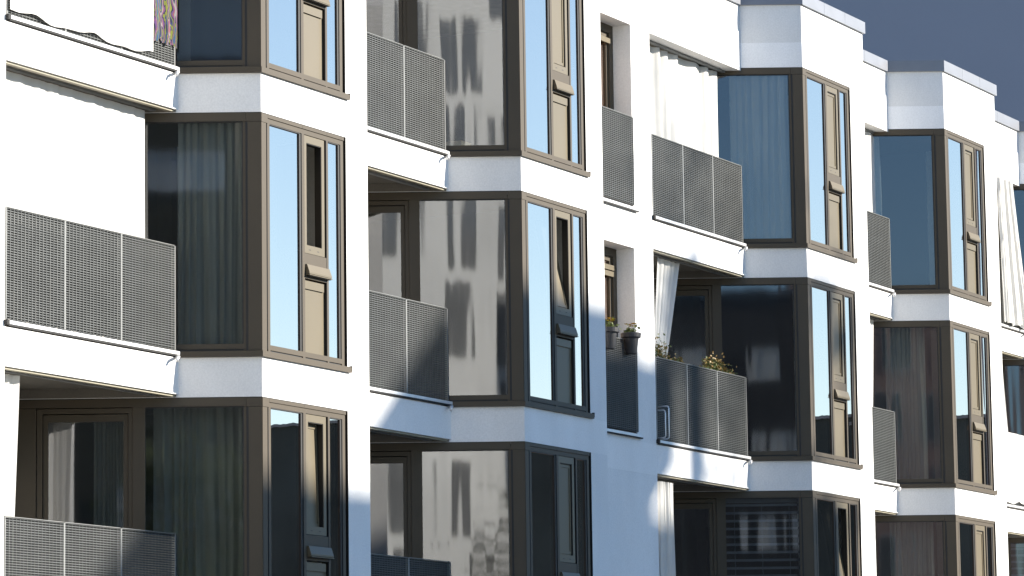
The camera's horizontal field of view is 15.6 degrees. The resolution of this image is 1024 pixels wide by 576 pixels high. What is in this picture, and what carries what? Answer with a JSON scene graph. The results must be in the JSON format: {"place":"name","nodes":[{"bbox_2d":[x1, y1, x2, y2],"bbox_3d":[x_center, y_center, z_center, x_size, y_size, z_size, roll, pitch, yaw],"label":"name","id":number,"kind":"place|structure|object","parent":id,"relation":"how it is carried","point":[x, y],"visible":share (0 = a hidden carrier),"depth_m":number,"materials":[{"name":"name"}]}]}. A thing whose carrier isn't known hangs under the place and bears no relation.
{"place":"outdoors","nodes":[
{"label":"outdoors","id":0,"kind":"place"},
{"bbox_2d":[819,0,1023,120],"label":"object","id":1,"kind":"structure","parent":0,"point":[983,39],"depth_m":89.59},
{"label":"ground","id":2,"kind":"structure","parent":0,"visible":0},
{"bbox_2d":[0,0,1023,575],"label":"apartment building","id":3,"kind":"structure","parent":2,"relation":"on","point":[420,370],"depth_m":44.54,"materials":[{"name":"paint"}]},
{"bbox_2d":[4,374,19,575],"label":"curtain","id":4,"kind":"object","parent":3,"relation":"hanging from","point":[11,396],"visible":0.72,"depth_m":35.05,"materials":[{"name":"white fabric"}]},
{"bbox_2d":[15,408,132,548],"bbox_3d":[-4.408,2.392,37.222,1.238,2.385,0.129,-1,-8,0],"label":"balcony door","id":5,"kind":"structure","parent":3,"relation":"in","point":[32,469],"depth_m":37.30,"materials":[{"name":"brown metal"}]},
{"bbox_2d":[5,71,145,344],"bbox_3d":[-4.305,-0.731,36.239,0.035,2.450,2.740,-5,-9,26],"label":"curtain","id":6,"kind":"object","parent":3,"relation":"hanging from","point":[74,156],"visible":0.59,"depth_m":36.38,"materials":[{"name":"white fabric"}]},
{"bbox_2d":[10,0,153,51],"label":"privacy sheet","id":7,"kind":"object","parent":3,"relation":"attached to","point":[129,24],"visible":1,"depth_m":36.61,"materials":[{"name":"white fabric"}]},
{"bbox_2d":[94,414,122,571],"bbox_3d":[-4.029,2.390,37.490,0.360,2.390,0.097,-1,-8,1],"label":"sheer curtain","id":8,"kind":"object","parent":3,"relation":"hanging from","point":[108,473],"visible":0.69,"depth_m":37.56,"materials":[{"name":"grey fabric"}]},
{"bbox_2d":[154,0,176,48],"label":"towel","id":9,"kind":"object","parent":3,"relation":"hanging from","point":[165,21],"visible":1,"depth_m":37.61,"materials":[{"name":"fabric"}]},
{"bbox_2d":[19,397,348,575],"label":"bay window","id":10,"kind":"structure","parent":3,"relation":"in","point":[296,502],"depth_m":37.68,"materials":[{"name":"brown metal"}]},
{"bbox_2d":[153,407,242,575],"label":"sheer curtain","id":11,"kind":"object","parent":3,"relation":"hanging from","point":[198,484],"visible":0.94,"depth_m":37.55,"materials":[{"name":"grey fabric"}]},
{"bbox_2d":[178,122,242,343],"bbox_3d":[-3.051,-0.520,37.708,0.650,2.390,0.103,-1,-8,0],"label":"sheer curtain","id":12,"kind":"object","parent":3,"relation":"hanging from","point":[209,233],"visible":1,"depth_m":37.71,"materials":[{"name":"grey fabric"}]},
{"bbox_2d":[135,0,350,99],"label":"bay window","id":13,"kind":"structure","parent":3,"relation":"in","point":[299,42],"depth_m":38.51,"materials":[{"name":"brown metal"}]},
{"bbox_2d":[145,112,352,372],"bbox_3d":[-3.155,-0.498,37.905,1.203,2.498,3.743,-17,-17,64],"label":"bay window","id":14,"kind":"structure","parent":3,"relation":"in","point":[289,316],"depth_m":38.12,"materials":[{"name":"brown metal"}]},
{"bbox_2d":[368,201,409,393],"bbox_3d":[-1.796,0.183,42.824,1.238,2.385,0.088,-1,-8,0],"label":"balcony door","id":15,"kind":"structure","parent":3,"relation":"in","point":[373,206],"depth_m":42.93,"materials":[{"name":"brown metal"}]},
{"bbox_2d":[370,452,411,558],"bbox_3d":[-1.758,3.057,42.438,1.238,2.385,0.088,-1,-8,0],"label":"balcony door","id":16,"kind":"structure","parent":3,"relation":"in","point":[375,457],"depth_m":42.53,"materials":[{"name":"brown metal"}]},
{"bbox_2d":[399,0,406,45],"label":"balcony door","id":17,"kind":"structure","parent":3,"relation":"in","point":[402,3],"depth_m":43.24,"materials":[{"name":"brown metal"}]},
{"bbox_2d":[446,140,470,145],"bbox_3d":[-0.622,-1.588,43.367,0.210,0.208,0.250,-5,-9,26],"label":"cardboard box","id":18,"kind":"object","parent":3,"relation":"on","point":[454,143],"visible":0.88,"depth_m":43.27,"materials":[{"name":"cardboard"}]},
{"bbox_2d":[368,191,594,418],"bbox_3d":[-0.504,0.164,43.101,1.203,2.498,3.743,-17,-17,64],"label":"bay window","id":19,"kind":"structure","parent":3,"relation":"in","point":[548,359],"depth_m":43.23,"materials":[{"name":"brown metal"}]},
{"bbox_2d":[370,441,592,575],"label":"bay window","id":20,"kind":"structure","parent":3,"relation":"in","point":[550,487],"depth_m":42.86,"materials":[{"name":"brown metal"}]},
{"bbox_2d":[407,0,590,177],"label":"bay window","id":21,"kind":"structure","parent":3,"relation":"in","point":[543,51],"depth_m":43.72,"materials":[{"name":"brown metal"}]},
{"bbox_2d":[600,22,613,198],"bbox_3d":[1.034,-2.225,47.291,0.105,2.430,1.150,-5,-9,26],"label":"window","id":22,"kind":"structure","parent":3,"relation":"in","point":[606,31],"depth_m":47.74,"materials":[{"name":"brown metal"}]},
{"bbox_2d":[604,246,619,430],"bbox_3d":[1.073,0.649,46.905,0.105,2.430,1.150,-5,-9,26],"label":"window","id":23,"kind":"structure","parent":3,"relation":"in","point":[610,258],"depth_m":47.35,"materials":[{"name":"brown metal"}]},
{"bbox_2d":[605,317,620,349],"bbox_3d":[1.212,0.560,46.384,0.260,0.405,0.273,-5,-9,26],"label":"flower pot","id":24,"kind":"object","parent":3,"relation":"on","point":[611,330],"visible":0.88,"depth_m":46.29,"materials":[{"name":"grey plastic"}]},
{"bbox_2d":[621,323,644,354],"bbox_3d":[1.498,0.634,46.946,0.261,0.400,0.261,7,-11,-44],"label":"flower pot","id":25,"kind":"object","parent":3,"relation":"on","point":[630,336],"visible":1,"depth_m":46.87,"materials":[{"name":"grey plastic"}]},
{"bbox_2d":[658,405,669,439],"bbox_3d":[1.942,1.721,47.647,0.159,0.438,0.028,-5,-9,26],"label":"tube bracket","id":26,"kind":"object","parent":3,"relation":"attached to","point":[662,438],"visible":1,"depth_m":47.62,"materials":[{"name":"metal"}]},
{"bbox_2d":[657,481,675,575],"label":"curtain","id":27,"kind":"object","parent":3,"relation":"hanging from","point":[667,566],"visible":1,"depth_m":47.96,"materials":[{"name":"white fabric"}]},
{"bbox_2d":[655,258,679,356],"bbox_3d":[1.973,0.832,48.504,0.085,2.450,1.034,-5,-9,26],"label":"curtain","id":28,"kind":"object","parent":3,"relation":"hanging from","point":[667,277],"visible":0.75,"depth_m":48.64,"materials":[{"name":"white fabric"}]},
{"bbox_2d":[655,333,683,362],"bbox_3d":[2.006,0.879,48.480,0.304,0.529,1.068,-5,-9,26],"label":"plant","id":29,"kind":"object","parent":3,"relation":"attached to","point":[659,352],"visible":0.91,"depth_m":48.28,"materials":[{"name":"plant"}]},
{"bbox_2d":[649,46,718,225],"bbox_3d":[2.199,-1.922,49.511,0.136,2.370,2.700,-5,-9,26],"label":"curtain","id":30,"kind":"object","parent":3,"relation":"hanging from","point":[683,103],"visible":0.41,"depth_m":49.83,"materials":[{"name":"white fabric"}]},
{"bbox_2d":[654,286,713,449],"bbox_3d":[2.107,1.158,50.478,1.238,2.385,0.088,-1,-8,0],"label":"balcony door","id":31,"kind":"structure","parent":3,"relation":"in","point":[706,291],"depth_m":50.59,"materials":[{"name":"brown metal"}]},
{"bbox_2d":[673,499,717,575],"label":"balcony door","id":32,"kind":"structure","parent":3,"relation":"in","point":[677,503],"depth_m":50.20,"materials":[{"name":"brown metal"}]},
{"bbox_2d":[699,351,736,374],"bbox_3d":[2.728,1.084,49.872,0.289,0.474,1.090,-5,-9,26],"label":"plant","id":33,"kind":"object","parent":3,"relation":"attached to","point":[712,364],"visible":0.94,"depth_m":49.77,"materials":[{"name":"plant"}]},
{"bbox_2d":[654,277,862,469],"bbox_3d":[3.399,1.139,50.755,1.203,2.498,3.743,-17,-17,64],"label":"bay window","id":34,"kind":"structure","parent":3,"relation":"in","point":[825,351],"depth_m":50.85,"materials":[{"name":"brown metal"}]},
{"bbox_2d":[729,75,790,238],"bbox_3d":[3.389,-1.759,50.921,0.800,2.390,0.066,-1,-8,-1],"label":"sheer curtain","id":35,"kind":"object","parent":3,"relation":"hanging from","point":[759,139],"visible":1,"depth_m":50.94,"materials":[{"name":"fabric"}]},
{"bbox_2d":[725,498,799,575],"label":"slat blind","id":36,"kind":"object","parent":3,"relation":"attached to","point":[787,502],"visible":1,"depth_m":50.26,"materials":[{"name":"grey metal"}]},
{"bbox_2d":[673,490,861,575],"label":"bay window","id":37,"kind":"structure","parent":3,"relation":"in","point":[819,546],"depth_m":50.37,"materials":[{"name":"brown metal"}]},
{"bbox_2d":[708,67,857,262],"bbox_3d":[3.361,-1.735,51.141,1.203,2.498,3.743,-17,-17,64],"label":"bay window","id":38,"kind":"structure","parent":3,"relation":"in","point":[819,106],"depth_m":51.34,"materials":[{"name":"brown metal"}]},
{"bbox_2d":[870,319,873,406],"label":"curtain","id":39,"kind":"object","parent":3,"relation":"hanging from","point":[871,334],"visible":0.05,"depth_m":55.22,"materials":[{"name":"white fabric"}]},
{"bbox_2d":[865,132,881,215],"bbox_3d":[4.886,-1.265,54.672,0.068,2.370,2.910,-5,-9,26],"label":"curtain","id":40,"kind":"object","parent":3,"relation":"hanging from","point":[873,181],"visible":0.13,"depth_m":55.82,"materials":[{"name":"white fabric"}]},
{"bbox_2d":[884,328,928,478],"bbox_3d":[5.892,1.771,55.670,0.600,2.390,0.079,-1,-8,0],"label":"sheer curtain","id":41,"kind":"object","parent":3,"relation":"hanging from","point":[905,373],"visible":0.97,"depth_m":55.69,"materials":[{"name":"grey fabric"}]},
{"bbox_2d":[889,522,934,575],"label":"sheer curtain","id":42,"kind":"object","parent":3,"relation":"hanging from","point":[911,548],"visible":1,"depth_m":55.38,"materials":[{"name":"grey fabric"}]},
{"bbox_2d":[872,129,991,305],"bbox_3d":[5.876,-1.107,56.073,1.203,2.498,3.743,-17,-17,64],"label":"bay window","id":43,"kind":"structure","parent":3,"relation":"in","point":[958,168],"depth_m":56.26,"materials":[{"name":"brown metal"}]},
{"bbox_2d":[873,320,997,494],"bbox_3d":[5.915,1.767,55.687,1.203,2.498,3.743,-17,-17,64],"label":"bay window","id":44,"kind":"structure","parent":3,"relation":"in","point":[963,351],"depth_m":55.86,"materials":[{"name":"brown metal"}]},
{"bbox_2d":[875,515,996,575],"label":"bay window","id":45,"kind":"structure","parent":3,"relation":"in","point":[969,543],"depth_m":55.48,"materials":[{"name":"brown metal"}]},
{"bbox_2d":[1002,369,1011,504],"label":"curtain","id":46,"kind":"object","parent":3,"relation":"hanging from","point":[1005,423],"visible":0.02,"depth_m":60.35,"materials":[{"name":"white fabric"}]},
{"bbox_2d":[997,177,1023,328],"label":"curtain","id":47,"kind":"object","parent":3,"relation":"hanging from","point":[1012,280],"visible":1,"depth_m":60.21,"materials":[{"name":"white fabric"}]},
{"bbox_2d":[997,184,1023,333],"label":"bay window","id":48,"kind":"structure","parent":3,"relation":"in","point":[1021,187],"depth_m":61.15,"materials":[{"name":"brown metal"}]},
{"bbox_2d":[1002,359,1023,506],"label":"bay window","id":49,"kind":"structure","parent":3,"relation":"in","point":[1013,362],"depth_m":60.80,"materials":[{"name":"brown metal"}]},
{"bbox_2d":[1004,432,1023,503],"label":"privacy sheet","id":50,"kind":"object","parent":3,"relation":"attached to","point":[1014,454],"visible":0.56,"depth_m":59.84,"materials":[{"name":"white fabric"}]},
{"bbox_2d":[1008,537,1023,575],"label":"bay window","id":51,"kind":"structure","parent":3,"relation":"in","point":[1011,540],"depth_m":60.42,"materials":[{"name":"brown metal"}]},
{"bbox_2d":[1011,544,1023,575],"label":"slat blind","id":52,"kind":"object","parent":3,"relation":"attached to","point":[1017,554],"visible":1,"depth_m":60.51,"materials":[{"name":"grey metal"}]}
]}

